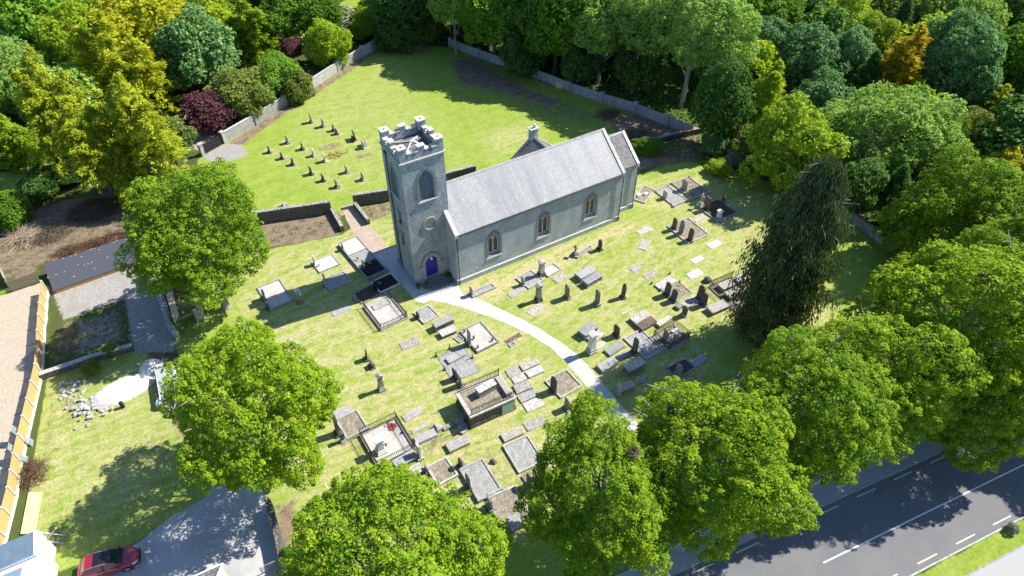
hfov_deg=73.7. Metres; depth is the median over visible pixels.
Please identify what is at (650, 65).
shrub
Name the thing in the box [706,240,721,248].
grave slab
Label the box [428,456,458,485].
grave plot
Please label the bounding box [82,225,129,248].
brush heap
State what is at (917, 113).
ash tree
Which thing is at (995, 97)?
broadleaf tree
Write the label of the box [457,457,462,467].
headstone
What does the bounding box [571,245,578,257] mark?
stone cross
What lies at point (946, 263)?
lime tree
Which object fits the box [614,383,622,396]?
headstone
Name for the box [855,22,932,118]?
golden conifer
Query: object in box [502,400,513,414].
door panel
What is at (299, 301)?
headstone
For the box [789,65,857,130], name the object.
broadleaf tree
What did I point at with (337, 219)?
wing wall
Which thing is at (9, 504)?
timber fence
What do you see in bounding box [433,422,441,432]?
stone block
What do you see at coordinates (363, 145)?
headstone
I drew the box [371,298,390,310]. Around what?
grave slab
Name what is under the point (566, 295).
headstone
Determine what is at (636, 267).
grave slab
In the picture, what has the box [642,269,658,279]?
grave slab
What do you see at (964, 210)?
broadleaf tree
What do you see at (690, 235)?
headstone
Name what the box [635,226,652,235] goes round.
grave slab
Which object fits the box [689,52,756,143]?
broadleaf tree
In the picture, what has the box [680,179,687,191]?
headstone
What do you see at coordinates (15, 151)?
feathery conifer
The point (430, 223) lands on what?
round window
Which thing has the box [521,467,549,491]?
grave plot
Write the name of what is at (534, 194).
church
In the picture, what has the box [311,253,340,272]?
grave plot
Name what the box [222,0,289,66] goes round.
feathery conifer
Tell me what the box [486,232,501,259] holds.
window
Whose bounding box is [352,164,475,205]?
rubble wall
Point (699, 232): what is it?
grave plot
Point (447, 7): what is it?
ash tree
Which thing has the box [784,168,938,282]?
boundary wall
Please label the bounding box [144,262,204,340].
ruined building
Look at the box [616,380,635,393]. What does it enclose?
chest tomb
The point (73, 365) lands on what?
ruined wall
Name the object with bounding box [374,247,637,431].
path
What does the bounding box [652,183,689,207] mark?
grave plot
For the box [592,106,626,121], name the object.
brush heap
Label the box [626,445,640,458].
bird nest
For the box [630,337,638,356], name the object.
headstone
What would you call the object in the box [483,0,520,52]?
broadleaf tree
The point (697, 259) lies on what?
grave slab
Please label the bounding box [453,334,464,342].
grave plot
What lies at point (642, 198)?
grave plot
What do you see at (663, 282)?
grave slab
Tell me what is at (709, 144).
shrub
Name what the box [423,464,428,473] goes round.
headstone
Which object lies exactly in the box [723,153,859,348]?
weeping cypress
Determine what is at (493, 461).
tree stump
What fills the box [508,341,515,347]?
grave plot
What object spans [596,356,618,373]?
grave slab
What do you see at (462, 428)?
headstone
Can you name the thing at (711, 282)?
iron railing
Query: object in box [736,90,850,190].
broadleaf tree
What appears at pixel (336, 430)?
headstone
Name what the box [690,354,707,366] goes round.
grave slab
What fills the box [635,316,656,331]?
chest tomb
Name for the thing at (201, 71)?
broadleaf tree
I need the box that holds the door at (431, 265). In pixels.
[425,256,436,275]
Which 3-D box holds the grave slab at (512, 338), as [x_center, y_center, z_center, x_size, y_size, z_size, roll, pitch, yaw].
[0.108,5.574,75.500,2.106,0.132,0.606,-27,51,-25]
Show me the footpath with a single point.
(680, 559)
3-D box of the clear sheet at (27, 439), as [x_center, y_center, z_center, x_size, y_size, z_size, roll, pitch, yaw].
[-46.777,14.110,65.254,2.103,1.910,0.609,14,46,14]
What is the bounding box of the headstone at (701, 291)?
[695,285,705,301]
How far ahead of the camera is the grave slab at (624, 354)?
73.69 m
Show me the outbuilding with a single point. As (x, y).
(32, 553)
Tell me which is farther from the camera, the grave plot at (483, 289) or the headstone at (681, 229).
the headstone at (681, 229)
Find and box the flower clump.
[384,422,397,430]
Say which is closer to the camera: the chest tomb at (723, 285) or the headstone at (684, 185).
the chest tomb at (723, 285)
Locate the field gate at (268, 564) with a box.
[259,559,278,573]
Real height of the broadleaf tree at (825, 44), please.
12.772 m
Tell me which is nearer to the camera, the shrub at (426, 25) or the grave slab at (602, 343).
the grave slab at (602, 343)
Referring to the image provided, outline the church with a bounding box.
[377,115,639,289]
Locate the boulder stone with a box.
[703,276,710,283]
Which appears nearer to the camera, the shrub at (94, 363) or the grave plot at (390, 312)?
the shrub at (94, 363)
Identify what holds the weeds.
on the ground
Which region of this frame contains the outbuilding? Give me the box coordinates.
[0,531,58,575]
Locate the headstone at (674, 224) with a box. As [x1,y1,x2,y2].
[670,218,677,230]
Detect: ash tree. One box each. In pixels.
[426,0,478,53]
[559,1,641,84]
[573,0,637,83]
[589,0,694,94]
[625,0,763,107]
[818,79,970,174]
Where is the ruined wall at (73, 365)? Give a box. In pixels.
[39,343,133,379]
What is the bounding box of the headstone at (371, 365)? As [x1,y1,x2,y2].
[368,359,375,370]
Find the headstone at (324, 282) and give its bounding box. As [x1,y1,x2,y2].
[322,273,326,287]
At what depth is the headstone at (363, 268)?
82.32 m
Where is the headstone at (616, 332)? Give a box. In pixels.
[612,324,620,338]
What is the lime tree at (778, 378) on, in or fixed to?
on the ground
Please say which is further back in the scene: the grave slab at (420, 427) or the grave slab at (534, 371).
the grave slab at (534, 371)
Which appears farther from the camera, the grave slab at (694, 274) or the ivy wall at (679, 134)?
the ivy wall at (679, 134)
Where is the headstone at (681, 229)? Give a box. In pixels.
[677,220,684,235]
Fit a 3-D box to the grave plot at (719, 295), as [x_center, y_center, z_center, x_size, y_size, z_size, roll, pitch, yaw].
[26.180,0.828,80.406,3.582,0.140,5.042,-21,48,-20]
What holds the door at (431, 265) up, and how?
in the church
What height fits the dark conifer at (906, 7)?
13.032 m
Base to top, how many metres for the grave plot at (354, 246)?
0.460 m
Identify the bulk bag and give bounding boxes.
[155,398,166,408]
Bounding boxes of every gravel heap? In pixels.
[90,373,154,407]
[138,359,163,375]
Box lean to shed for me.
[43,238,135,292]
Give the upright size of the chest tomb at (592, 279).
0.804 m
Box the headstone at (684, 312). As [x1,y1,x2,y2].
[680,305,687,317]
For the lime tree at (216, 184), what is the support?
on the ground
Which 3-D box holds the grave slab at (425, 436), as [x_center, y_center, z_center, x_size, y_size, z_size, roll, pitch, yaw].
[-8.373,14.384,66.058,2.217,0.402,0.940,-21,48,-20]
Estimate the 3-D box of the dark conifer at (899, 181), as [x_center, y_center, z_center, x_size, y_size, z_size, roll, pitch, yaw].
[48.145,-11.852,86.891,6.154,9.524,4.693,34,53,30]
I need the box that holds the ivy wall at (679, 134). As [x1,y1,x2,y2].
[638,127,705,147]
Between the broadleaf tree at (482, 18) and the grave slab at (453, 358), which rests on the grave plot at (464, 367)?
the grave slab at (453, 358)
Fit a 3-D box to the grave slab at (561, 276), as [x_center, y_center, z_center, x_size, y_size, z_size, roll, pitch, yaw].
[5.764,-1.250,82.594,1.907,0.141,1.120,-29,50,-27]
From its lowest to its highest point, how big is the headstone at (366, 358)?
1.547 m
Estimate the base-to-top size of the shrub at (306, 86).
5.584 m
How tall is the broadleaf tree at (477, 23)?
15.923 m
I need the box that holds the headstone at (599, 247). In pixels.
[596,239,602,251]
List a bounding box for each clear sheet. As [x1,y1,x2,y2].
[7,442,27,462]
[11,424,33,446]
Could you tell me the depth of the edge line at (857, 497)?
58.95 m
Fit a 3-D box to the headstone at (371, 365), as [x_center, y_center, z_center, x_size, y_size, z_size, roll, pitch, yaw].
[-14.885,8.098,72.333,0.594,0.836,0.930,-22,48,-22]
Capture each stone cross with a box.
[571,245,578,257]
[696,193,704,207]
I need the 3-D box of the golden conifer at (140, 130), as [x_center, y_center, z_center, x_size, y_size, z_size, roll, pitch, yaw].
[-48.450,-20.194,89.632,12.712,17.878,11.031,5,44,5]
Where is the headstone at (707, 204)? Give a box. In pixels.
[703,196,710,211]
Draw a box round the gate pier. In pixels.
[196,142,205,155]
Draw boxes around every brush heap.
[0,219,54,254]
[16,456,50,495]
[23,219,77,250]
[45,233,100,259]
[61,191,123,226]
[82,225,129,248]
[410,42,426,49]
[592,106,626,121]
[617,125,655,142]
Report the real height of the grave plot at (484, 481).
0.460 m
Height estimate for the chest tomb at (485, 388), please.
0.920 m
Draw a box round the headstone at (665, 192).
[661,190,667,200]
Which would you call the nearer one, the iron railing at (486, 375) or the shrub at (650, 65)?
the iron railing at (486, 375)
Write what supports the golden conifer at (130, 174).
on the ground
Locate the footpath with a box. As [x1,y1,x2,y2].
[615,405,998,575]
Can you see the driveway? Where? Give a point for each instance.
(232, 531)
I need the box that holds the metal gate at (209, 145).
[202,134,223,152]
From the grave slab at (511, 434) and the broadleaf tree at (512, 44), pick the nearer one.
the grave slab at (511, 434)
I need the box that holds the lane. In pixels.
[0,283,50,508]
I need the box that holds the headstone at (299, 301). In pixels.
[297,290,301,304]
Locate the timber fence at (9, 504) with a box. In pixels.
[0,280,48,544]
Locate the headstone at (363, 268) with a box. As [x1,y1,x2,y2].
[361,260,367,274]
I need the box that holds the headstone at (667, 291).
[663,282,671,297]
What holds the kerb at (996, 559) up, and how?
on the ground
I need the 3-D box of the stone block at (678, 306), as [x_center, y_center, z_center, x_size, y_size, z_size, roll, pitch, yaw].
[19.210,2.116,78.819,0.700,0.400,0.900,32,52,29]
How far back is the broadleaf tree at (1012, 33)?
110.57 m
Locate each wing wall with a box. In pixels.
[330,208,343,231]
[353,201,369,224]
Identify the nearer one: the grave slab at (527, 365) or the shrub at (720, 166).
the grave slab at (527, 365)
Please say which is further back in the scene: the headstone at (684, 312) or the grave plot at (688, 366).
the headstone at (684, 312)
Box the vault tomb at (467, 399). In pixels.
[454,373,516,428]
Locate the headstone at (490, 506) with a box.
[485,494,494,512]
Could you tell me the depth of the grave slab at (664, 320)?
76.93 m
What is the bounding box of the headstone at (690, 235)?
[686,228,694,243]
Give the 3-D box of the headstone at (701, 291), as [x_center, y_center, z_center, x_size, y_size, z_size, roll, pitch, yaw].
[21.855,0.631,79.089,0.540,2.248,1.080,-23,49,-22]
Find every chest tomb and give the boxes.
[392,449,417,469]
[409,462,423,474]
[431,314,454,332]
[438,325,456,339]
[474,378,496,397]
[506,510,526,531]
[574,265,596,282]
[577,320,598,339]
[582,271,602,288]
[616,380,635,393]
[623,356,645,376]
[629,310,650,325]
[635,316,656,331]
[705,299,729,315]
[716,279,734,292]
[723,287,743,301]
[734,274,749,284]
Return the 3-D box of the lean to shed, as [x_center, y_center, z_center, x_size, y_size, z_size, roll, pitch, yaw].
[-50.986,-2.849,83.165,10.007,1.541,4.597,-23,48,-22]
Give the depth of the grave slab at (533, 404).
68.92 m
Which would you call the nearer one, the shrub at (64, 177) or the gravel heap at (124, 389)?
the gravel heap at (124, 389)
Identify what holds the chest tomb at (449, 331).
on the ground
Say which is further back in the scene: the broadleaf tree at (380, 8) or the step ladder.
the broadleaf tree at (380, 8)
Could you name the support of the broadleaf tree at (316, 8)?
on the ground
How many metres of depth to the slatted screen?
80.89 m
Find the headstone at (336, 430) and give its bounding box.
[332,414,339,437]
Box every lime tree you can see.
[112,156,270,313]
[156,315,343,495]
[275,458,514,575]
[513,387,683,575]
[604,366,823,562]
[715,322,902,488]
[800,294,992,464]
[838,231,1023,429]
[913,324,1023,474]
[937,198,1023,337]
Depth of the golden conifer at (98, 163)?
86.68 m
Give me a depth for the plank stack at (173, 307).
76.54 m
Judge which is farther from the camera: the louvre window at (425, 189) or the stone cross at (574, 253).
the stone cross at (574, 253)
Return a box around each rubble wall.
[246,200,330,223]
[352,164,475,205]
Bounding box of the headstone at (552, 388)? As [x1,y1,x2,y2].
[548,376,557,394]
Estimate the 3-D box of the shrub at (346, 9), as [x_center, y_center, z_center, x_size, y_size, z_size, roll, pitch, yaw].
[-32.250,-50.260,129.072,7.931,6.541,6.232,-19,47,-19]
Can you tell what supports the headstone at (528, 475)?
on the ground
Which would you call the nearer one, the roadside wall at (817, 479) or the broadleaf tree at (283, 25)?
the roadside wall at (817, 479)
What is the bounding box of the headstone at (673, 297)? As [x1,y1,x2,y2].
[669,289,677,303]
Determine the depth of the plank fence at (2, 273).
81.94 m
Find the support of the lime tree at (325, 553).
on the ground
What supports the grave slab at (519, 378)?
on the ground
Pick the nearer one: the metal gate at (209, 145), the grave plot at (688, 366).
the grave plot at (688, 366)
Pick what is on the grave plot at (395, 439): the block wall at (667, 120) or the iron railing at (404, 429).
the iron railing at (404, 429)
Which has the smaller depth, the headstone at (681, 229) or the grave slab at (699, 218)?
the headstone at (681, 229)
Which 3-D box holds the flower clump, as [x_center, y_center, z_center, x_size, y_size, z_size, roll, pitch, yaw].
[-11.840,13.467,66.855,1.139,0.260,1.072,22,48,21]
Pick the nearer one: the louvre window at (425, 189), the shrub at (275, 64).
the louvre window at (425, 189)
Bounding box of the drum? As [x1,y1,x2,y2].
[118,401,124,408]
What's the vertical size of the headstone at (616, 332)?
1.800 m
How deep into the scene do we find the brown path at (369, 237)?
88.96 m
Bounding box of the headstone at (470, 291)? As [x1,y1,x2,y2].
[468,286,474,296]
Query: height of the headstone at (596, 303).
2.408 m
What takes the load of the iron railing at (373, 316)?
on the grave plot at (390, 312)
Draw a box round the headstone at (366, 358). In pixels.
[364,349,368,361]
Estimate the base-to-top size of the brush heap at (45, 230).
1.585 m
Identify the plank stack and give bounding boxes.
[20,492,42,534]
[166,291,178,322]
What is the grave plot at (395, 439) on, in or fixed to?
on the ground
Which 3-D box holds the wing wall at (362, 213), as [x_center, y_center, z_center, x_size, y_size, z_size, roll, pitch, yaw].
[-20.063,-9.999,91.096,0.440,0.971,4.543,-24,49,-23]
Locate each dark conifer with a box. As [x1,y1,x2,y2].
[849,48,883,126]
[865,163,912,228]
[880,0,913,67]
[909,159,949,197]
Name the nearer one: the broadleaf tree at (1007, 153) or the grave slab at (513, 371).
the grave slab at (513, 371)
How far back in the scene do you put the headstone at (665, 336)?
74.53 m
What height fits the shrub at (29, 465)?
1.258 m
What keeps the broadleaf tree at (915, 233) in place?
on the ground
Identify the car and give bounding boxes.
[77,545,140,575]
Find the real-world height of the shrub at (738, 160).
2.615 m
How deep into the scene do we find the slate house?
52.68 m
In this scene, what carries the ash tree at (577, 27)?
on the ground
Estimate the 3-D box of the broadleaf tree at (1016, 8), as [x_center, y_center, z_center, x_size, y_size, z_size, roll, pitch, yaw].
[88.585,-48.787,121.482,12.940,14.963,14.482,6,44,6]
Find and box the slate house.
[194,563,226,575]
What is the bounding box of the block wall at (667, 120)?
[448,37,693,130]
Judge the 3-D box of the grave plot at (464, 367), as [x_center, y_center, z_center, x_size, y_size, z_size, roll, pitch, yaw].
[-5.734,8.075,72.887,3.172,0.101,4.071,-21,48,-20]
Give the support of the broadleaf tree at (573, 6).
on the ground
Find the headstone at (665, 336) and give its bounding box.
[662,329,668,341]
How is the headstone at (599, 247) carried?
on the ground
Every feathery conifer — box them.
[0,113,51,173]
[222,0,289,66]
[746,57,786,125]
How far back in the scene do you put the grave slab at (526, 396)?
69.60 m
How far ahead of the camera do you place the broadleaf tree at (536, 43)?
111.94 m
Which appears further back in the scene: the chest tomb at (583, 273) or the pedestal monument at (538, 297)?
the chest tomb at (583, 273)
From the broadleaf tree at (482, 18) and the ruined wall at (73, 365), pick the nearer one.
the ruined wall at (73, 365)
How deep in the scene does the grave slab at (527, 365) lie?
72.55 m
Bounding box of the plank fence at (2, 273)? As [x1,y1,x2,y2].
[0,266,6,281]
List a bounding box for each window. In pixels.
[388,162,400,201]
[416,167,437,204]
[423,217,436,230]
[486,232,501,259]
[536,213,550,240]
[583,195,596,221]
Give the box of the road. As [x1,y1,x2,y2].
[673,430,1023,575]
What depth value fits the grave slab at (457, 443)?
65.27 m
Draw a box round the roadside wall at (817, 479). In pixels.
[667,397,997,550]
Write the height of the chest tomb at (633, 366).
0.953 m
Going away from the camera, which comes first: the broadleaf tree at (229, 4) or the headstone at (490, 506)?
the headstone at (490, 506)
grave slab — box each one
[331,304,351,316]
[332,404,352,418]
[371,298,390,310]
[399,337,420,349]
[401,406,422,421]
[411,422,429,433]
[413,428,437,444]
[442,422,453,430]
[445,350,465,364]
[445,434,469,452]
[500,426,523,442]
[504,333,521,343]
[505,365,521,377]
[507,285,526,297]
[510,373,526,384]
[512,380,532,393]
[517,389,537,403]
[519,358,539,371]
[522,397,544,411]
[523,415,544,431]
[525,365,543,378]
[526,303,544,315]
[551,272,567,282]
[587,330,604,341]
[596,340,606,348]
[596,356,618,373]
[604,341,624,356]
[616,350,630,359]
[628,263,642,272]
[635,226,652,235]
[635,376,647,383]
[638,239,649,250]
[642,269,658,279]
[654,276,676,290]
[656,315,671,327]
[679,296,698,307]
[686,269,702,279]
[690,256,703,263]
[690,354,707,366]
[693,215,705,222]
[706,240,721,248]
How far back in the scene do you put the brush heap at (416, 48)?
127.99 m
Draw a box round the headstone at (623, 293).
[619,283,626,299]
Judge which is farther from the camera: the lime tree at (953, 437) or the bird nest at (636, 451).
the lime tree at (953, 437)
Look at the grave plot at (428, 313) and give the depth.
77.99 m
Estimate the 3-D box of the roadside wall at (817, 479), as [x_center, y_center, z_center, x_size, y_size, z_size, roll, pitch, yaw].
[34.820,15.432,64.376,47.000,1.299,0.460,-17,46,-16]
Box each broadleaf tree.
[0,33,55,120]
[29,0,117,73]
[74,0,205,88]
[149,0,204,15]
[152,2,241,90]
[157,113,199,166]
[210,0,250,17]
[252,0,307,41]
[283,0,342,32]
[301,16,353,67]
[364,0,433,29]
[454,0,490,46]
[457,0,521,54]
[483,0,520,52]
[498,23,547,77]
[503,0,562,60]
[520,0,587,72]
[526,0,607,54]
[559,43,603,84]
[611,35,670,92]
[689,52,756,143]
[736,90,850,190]
[737,0,770,25]
[742,15,794,77]
[751,0,806,35]
[774,0,827,22]
[779,20,851,91]
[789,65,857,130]
[802,0,872,29]
[834,21,877,83]
[843,146,889,212]
[850,9,900,77]
[871,140,1023,260]
[894,215,948,245]
[912,0,1012,52]
[914,5,1007,112]
[929,114,971,161]
[964,83,1022,123]
[979,144,1023,202]
[982,0,1023,40]
[986,21,1023,83]
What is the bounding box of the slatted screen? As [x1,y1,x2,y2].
[4,271,39,291]
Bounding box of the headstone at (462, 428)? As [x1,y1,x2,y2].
[457,421,467,434]
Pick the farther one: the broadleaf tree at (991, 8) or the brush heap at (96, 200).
the broadleaf tree at (991, 8)
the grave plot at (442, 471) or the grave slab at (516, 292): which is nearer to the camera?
the grave plot at (442, 471)
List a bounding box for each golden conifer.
[9,44,104,182]
[50,94,145,198]
[63,6,183,126]
[88,71,194,188]
[112,159,150,214]
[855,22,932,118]
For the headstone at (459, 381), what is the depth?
70.09 m
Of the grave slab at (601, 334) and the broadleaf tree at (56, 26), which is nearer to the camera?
the grave slab at (601, 334)
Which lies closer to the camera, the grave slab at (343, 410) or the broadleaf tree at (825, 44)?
the grave slab at (343, 410)
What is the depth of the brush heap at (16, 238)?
87.21 m
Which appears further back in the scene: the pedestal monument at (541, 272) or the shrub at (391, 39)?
the shrub at (391, 39)
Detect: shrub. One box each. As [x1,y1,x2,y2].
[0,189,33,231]
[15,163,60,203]
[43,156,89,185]
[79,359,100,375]
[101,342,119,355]
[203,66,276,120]
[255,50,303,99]
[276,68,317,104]
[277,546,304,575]
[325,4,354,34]
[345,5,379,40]
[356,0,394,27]
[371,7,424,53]
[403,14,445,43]
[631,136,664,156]
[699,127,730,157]
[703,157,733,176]
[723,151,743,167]
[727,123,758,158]
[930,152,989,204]
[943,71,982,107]
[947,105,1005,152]
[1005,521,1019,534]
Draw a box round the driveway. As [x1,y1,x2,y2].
[106,467,280,575]
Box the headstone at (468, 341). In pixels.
[466,329,471,346]
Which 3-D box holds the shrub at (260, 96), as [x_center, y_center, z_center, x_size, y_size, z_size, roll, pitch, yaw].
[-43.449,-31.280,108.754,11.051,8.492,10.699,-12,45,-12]
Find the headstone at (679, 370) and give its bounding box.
[674,363,682,379]
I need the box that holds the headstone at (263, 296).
[261,288,266,301]
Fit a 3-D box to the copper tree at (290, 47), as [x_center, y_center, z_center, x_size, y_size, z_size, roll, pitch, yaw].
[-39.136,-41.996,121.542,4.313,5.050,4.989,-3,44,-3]
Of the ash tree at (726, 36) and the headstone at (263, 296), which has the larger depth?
the ash tree at (726, 36)
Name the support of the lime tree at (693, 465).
on the ground
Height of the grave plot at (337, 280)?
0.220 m
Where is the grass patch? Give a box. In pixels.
[316,149,347,159]
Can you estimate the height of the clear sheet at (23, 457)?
1.909 m
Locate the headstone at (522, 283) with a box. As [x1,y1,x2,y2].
[520,276,525,286]
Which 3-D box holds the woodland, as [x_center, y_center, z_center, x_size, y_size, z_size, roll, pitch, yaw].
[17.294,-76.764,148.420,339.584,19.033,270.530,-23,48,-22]
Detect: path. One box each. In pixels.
[342,204,389,253]
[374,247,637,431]
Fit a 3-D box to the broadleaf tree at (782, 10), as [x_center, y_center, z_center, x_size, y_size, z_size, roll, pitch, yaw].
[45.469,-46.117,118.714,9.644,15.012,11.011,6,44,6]
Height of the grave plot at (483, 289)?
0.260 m
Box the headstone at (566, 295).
[563,284,570,299]
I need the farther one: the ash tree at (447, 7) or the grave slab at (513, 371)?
the ash tree at (447, 7)
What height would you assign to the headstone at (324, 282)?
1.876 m
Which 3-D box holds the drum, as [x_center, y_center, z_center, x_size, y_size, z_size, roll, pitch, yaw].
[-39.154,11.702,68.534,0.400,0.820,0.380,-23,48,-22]
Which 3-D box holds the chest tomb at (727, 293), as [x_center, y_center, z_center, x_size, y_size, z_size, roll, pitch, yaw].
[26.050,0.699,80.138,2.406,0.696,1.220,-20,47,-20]
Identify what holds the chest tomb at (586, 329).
on the ground
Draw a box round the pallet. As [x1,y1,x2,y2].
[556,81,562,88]
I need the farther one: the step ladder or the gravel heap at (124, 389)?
the gravel heap at (124, 389)
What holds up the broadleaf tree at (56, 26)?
on the ground
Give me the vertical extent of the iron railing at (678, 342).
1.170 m
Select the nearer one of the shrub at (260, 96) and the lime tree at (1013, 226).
the lime tree at (1013, 226)
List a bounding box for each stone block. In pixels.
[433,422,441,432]
[674,302,682,310]
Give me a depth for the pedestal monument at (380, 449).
63.89 m
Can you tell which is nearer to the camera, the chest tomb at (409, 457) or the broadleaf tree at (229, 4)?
the chest tomb at (409, 457)
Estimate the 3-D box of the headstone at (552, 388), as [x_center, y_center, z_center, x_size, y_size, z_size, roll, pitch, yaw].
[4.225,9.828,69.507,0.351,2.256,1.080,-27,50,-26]
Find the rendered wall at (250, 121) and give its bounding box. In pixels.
[218,41,375,143]
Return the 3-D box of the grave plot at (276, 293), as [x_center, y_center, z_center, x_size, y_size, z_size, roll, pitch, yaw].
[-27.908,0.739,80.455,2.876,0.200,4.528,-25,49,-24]
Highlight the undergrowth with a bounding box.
[389,22,975,185]
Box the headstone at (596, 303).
[593,289,600,307]
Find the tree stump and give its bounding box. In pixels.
[489,458,496,465]
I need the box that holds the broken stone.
[454,417,463,425]
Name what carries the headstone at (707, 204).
on the grave plot at (725, 208)
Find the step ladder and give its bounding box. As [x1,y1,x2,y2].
[41,532,65,543]
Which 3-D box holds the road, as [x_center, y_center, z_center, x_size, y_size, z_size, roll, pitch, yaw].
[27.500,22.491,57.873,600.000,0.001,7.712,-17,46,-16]
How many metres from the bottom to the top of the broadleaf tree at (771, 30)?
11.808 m
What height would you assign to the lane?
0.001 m
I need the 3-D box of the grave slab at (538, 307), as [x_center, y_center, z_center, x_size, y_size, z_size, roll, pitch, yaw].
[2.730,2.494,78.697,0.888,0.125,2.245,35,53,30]
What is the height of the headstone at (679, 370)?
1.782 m
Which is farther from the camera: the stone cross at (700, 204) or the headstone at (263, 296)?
the stone cross at (700, 204)
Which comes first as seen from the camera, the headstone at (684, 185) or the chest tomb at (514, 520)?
the chest tomb at (514, 520)
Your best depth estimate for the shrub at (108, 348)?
73.19 m
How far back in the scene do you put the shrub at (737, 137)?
98.39 m
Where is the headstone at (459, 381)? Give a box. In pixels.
[457,373,463,387]
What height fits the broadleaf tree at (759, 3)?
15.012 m
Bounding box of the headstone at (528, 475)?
[525,473,532,487]
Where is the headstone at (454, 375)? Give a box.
[451,367,457,381]
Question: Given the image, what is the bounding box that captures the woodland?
[0,0,1023,160]
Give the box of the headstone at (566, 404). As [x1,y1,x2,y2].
[562,397,569,411]
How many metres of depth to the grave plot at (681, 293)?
80.87 m
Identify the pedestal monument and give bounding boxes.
[338,430,346,443]
[373,434,387,456]
[375,372,385,392]
[534,283,542,303]
[537,259,545,276]
[585,330,598,355]
[715,209,723,219]
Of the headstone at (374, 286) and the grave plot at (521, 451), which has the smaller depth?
the grave plot at (521, 451)
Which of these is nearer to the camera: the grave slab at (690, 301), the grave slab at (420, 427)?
the grave slab at (420, 427)
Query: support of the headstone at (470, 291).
on the grave plot at (483, 289)
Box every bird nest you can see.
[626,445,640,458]
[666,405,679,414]
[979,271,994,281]
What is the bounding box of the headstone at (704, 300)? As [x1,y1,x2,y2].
[699,292,708,307]
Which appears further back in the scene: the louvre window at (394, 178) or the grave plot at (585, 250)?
the grave plot at (585, 250)
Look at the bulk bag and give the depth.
68.17 m
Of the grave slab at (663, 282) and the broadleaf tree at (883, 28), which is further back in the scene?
the broadleaf tree at (883, 28)
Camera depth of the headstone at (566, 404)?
68.15 m
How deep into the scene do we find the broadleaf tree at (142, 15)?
107.56 m
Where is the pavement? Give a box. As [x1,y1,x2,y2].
[969,546,1023,575]
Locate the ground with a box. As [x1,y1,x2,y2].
[0,0,1023,575]
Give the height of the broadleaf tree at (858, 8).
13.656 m
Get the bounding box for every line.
[692,444,1010,575]
[823,464,1023,562]
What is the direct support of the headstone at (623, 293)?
on the ground
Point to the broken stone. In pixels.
(458, 420)
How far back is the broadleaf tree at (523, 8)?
112.01 m
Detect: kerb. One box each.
[670,431,985,575]
[909,516,1023,575]
[965,544,1023,575]
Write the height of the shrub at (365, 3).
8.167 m
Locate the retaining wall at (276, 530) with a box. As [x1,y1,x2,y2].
[264,497,289,573]
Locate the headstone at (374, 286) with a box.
[372,279,377,290]
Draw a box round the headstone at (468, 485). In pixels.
[465,473,472,491]
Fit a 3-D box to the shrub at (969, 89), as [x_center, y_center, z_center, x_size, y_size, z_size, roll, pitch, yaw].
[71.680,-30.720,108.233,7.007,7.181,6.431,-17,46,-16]
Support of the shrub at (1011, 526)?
on the ground
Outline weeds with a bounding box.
[64,99,730,518]
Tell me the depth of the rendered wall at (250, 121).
111.38 m
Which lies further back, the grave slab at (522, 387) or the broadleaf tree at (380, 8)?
the broadleaf tree at (380, 8)
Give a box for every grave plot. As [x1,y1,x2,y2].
[256,278,293,310]
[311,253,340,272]
[322,270,351,290]
[337,409,368,440]
[338,236,386,280]
[352,283,381,303]
[359,418,415,467]
[363,294,407,330]
[371,273,400,292]
[413,304,438,323]
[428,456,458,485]
[438,346,479,381]
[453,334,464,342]
[459,321,498,353]
[459,457,502,502]
[469,283,495,297]
[486,485,527,523]
[502,434,544,473]
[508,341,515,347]
[516,269,543,288]
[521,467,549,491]
[545,262,561,277]
[545,369,582,398]
[576,245,591,258]
[623,329,663,359]
[634,185,653,203]
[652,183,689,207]
[652,325,689,351]
[662,282,691,300]
[665,357,695,375]
[666,217,708,243]
[670,175,711,200]
[698,198,738,222]
[709,278,751,310]
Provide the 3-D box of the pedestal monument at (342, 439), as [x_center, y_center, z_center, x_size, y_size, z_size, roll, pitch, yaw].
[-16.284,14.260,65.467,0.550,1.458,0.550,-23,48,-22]
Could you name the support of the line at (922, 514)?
on the road
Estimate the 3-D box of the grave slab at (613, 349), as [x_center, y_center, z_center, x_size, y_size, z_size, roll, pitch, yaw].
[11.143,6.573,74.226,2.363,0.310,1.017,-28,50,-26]
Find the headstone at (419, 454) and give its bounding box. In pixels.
[415,442,423,461]
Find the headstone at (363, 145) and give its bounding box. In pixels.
[361,139,365,149]
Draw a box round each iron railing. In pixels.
[358,410,414,463]
[362,289,407,328]
[457,368,513,415]
[653,319,690,349]
[709,270,747,309]
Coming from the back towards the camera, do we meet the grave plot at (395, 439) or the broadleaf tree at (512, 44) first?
the broadleaf tree at (512, 44)
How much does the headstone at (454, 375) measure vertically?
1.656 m
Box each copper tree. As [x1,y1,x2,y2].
[176,89,237,133]
[280,37,302,58]
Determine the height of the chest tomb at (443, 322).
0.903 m
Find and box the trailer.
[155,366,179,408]
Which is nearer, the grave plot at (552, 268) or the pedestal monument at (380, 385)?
the pedestal monument at (380, 385)
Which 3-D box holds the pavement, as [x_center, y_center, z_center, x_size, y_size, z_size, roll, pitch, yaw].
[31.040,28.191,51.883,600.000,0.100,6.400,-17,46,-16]
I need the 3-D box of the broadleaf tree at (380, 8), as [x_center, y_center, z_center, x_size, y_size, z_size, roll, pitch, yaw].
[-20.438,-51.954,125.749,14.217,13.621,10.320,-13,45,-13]
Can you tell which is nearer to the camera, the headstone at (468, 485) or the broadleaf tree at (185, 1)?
the headstone at (468, 485)
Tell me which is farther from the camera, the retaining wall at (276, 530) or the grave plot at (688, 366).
the grave plot at (688, 366)

